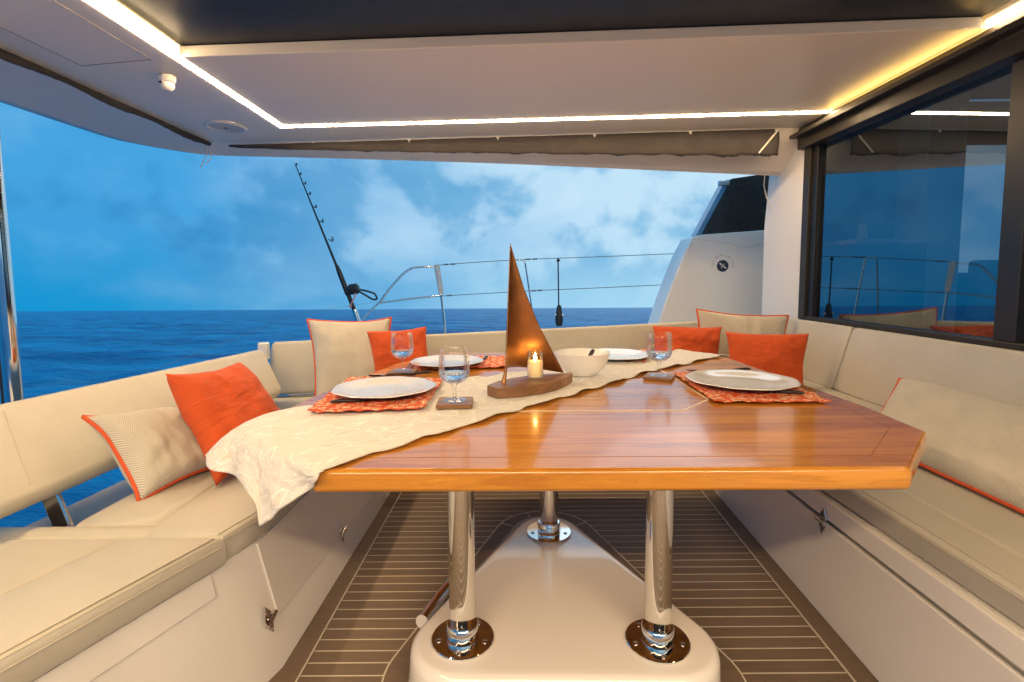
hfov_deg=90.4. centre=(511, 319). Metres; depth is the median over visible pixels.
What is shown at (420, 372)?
table fork
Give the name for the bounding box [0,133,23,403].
roof post
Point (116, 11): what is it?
led strip
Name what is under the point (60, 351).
sea
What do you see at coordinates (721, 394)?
placemat
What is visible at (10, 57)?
rolled curtain
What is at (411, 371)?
coaster
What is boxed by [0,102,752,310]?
sky
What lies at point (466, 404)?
coaster
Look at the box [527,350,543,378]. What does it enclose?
candle holder
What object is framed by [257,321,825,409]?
cockpit bench
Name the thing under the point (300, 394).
side deck
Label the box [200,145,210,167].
tie cord
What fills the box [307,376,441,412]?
placemat
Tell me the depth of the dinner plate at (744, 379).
1.98 m
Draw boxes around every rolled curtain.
[0,47,211,145]
[228,128,779,156]
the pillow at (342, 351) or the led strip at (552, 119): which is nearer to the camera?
the pillow at (342, 351)
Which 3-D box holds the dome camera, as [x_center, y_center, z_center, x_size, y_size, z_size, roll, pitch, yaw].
[-1.661,-1.139,2.454,0.074,0.071,0.074,0,5,0]
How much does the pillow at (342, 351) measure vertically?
0.477 m
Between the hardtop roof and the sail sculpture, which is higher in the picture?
the hardtop roof
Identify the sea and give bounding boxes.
[0,307,652,526]
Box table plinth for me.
[408,516,720,681]
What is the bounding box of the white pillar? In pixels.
[762,147,804,319]
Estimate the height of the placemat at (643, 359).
0.010 m
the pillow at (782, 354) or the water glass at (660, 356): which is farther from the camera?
the pillow at (782, 354)
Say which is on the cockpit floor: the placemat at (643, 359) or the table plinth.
the table plinth
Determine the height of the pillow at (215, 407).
0.358 m
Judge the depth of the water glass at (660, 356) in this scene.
2.08 m
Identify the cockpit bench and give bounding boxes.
[0,350,389,681]
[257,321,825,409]
[714,318,1023,681]
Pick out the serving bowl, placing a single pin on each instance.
(578, 362)
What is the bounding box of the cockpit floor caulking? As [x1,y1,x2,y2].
[295,490,855,681]
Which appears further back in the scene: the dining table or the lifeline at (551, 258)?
the lifeline at (551, 258)
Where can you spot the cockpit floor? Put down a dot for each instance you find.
(731, 600)
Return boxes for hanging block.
[555,258,562,325]
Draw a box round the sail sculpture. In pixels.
[487,244,572,397]
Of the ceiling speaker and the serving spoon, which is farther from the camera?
the ceiling speaker
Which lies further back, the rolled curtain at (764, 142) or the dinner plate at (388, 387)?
the rolled curtain at (764, 142)
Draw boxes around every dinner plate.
[331,376,436,397]
[410,355,483,367]
[600,348,647,360]
[685,369,800,390]
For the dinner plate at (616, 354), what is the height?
0.022 m
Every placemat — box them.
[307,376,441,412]
[419,356,504,368]
[608,349,646,361]
[672,371,830,402]
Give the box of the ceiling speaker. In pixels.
[203,120,247,132]
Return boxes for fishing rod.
[295,163,377,320]
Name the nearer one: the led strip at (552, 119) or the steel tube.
the steel tube
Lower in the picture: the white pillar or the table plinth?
the table plinth
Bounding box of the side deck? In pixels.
[288,393,313,395]
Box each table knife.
[330,395,417,402]
[770,390,803,393]
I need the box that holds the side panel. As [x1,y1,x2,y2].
[648,230,763,323]
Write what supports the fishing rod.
attached to the pushpit rail
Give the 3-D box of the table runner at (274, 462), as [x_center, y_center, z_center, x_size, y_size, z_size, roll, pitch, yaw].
[0.141,0.319,2.104,0.610,0.180,2.376,4,7,44]
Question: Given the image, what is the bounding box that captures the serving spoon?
[588,348,594,355]
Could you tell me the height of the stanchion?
1.218 m
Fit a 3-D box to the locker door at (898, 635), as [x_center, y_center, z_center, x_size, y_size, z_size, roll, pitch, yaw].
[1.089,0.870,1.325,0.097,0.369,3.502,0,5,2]
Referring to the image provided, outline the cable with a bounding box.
[763,156,771,208]
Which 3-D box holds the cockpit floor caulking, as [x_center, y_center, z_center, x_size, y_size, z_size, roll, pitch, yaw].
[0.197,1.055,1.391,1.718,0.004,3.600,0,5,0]
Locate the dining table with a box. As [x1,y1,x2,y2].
[294,352,925,664]
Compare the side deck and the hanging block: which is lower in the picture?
the side deck
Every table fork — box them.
[369,371,430,376]
[686,367,750,370]
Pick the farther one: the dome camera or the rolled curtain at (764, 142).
the rolled curtain at (764, 142)
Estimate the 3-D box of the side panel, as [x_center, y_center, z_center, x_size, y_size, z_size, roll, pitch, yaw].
[1.952,-0.272,5.022,1.214,1.194,0.367,0,5,0]
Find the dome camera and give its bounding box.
[158,73,175,91]
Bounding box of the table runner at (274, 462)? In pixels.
[205,349,728,525]
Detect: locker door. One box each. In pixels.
[256,489,375,631]
[714,490,1023,681]
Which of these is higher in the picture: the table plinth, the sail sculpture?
the sail sculpture
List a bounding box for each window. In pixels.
[691,175,768,236]
[789,11,1023,350]
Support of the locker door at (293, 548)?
in the cockpit bench at (200, 577)
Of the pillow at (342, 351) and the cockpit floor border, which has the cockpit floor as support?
the cockpit floor border
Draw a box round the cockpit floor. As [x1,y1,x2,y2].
[297,490,852,681]
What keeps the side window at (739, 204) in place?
on the side panel
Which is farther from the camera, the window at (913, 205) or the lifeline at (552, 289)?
the lifeline at (552, 289)
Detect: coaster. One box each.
[387,368,418,375]
[436,397,472,408]
[643,372,675,381]
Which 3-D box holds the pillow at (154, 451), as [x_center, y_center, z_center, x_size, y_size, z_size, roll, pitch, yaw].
[-1.184,0.415,1.751,0.262,0.264,0.391,1,5,16]
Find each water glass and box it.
[391,332,413,371]
[438,346,469,402]
[646,331,672,376]
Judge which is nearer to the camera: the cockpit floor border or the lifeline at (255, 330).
the cockpit floor border
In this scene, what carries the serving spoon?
in the serving bowl
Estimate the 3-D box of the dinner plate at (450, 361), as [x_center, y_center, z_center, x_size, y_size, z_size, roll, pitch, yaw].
[-0.311,0.202,2.428,0.345,0.022,0.347,2,5,27]
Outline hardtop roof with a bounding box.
[0,0,1023,175]
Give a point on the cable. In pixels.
(765, 190)
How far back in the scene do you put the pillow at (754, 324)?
3.56 m
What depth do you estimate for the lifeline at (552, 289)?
5.99 m
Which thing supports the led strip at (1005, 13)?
attached to the hardtop roof
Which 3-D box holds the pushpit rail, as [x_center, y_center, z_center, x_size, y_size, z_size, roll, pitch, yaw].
[-1.400,-0.076,6.013,1.291,1.158,0.070,0,5,0]
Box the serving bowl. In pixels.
[555,348,609,376]
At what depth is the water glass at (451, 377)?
1.62 m
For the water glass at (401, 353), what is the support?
on the dining table
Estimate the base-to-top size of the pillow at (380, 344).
0.316 m
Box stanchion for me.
[515,259,532,308]
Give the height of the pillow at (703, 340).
0.320 m
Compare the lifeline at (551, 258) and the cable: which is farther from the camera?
the lifeline at (551, 258)
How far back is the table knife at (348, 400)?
1.66 m
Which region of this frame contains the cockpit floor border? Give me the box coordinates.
[269,490,878,681]
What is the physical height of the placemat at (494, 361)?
0.012 m
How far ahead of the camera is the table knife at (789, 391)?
1.78 m
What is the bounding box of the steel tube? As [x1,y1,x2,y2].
[416,576,448,627]
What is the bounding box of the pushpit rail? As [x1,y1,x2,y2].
[361,264,445,333]
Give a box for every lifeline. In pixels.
[155,301,378,369]
[442,253,673,264]
[444,285,654,295]
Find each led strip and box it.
[84,0,282,127]
[281,111,826,127]
[985,0,1023,26]
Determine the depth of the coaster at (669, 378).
2.07 m
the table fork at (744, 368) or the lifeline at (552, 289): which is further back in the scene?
the lifeline at (552, 289)
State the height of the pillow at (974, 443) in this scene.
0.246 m
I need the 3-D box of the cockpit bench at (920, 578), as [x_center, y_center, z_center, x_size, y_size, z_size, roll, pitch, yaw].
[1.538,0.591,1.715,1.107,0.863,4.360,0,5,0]
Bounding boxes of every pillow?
[81,406,208,500]
[165,362,279,485]
[306,317,391,396]
[367,326,427,371]
[653,326,721,353]
[696,308,788,357]
[725,331,808,383]
[880,378,1023,514]
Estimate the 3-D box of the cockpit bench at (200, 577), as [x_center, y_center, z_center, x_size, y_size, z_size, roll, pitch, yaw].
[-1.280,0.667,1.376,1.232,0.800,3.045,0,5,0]

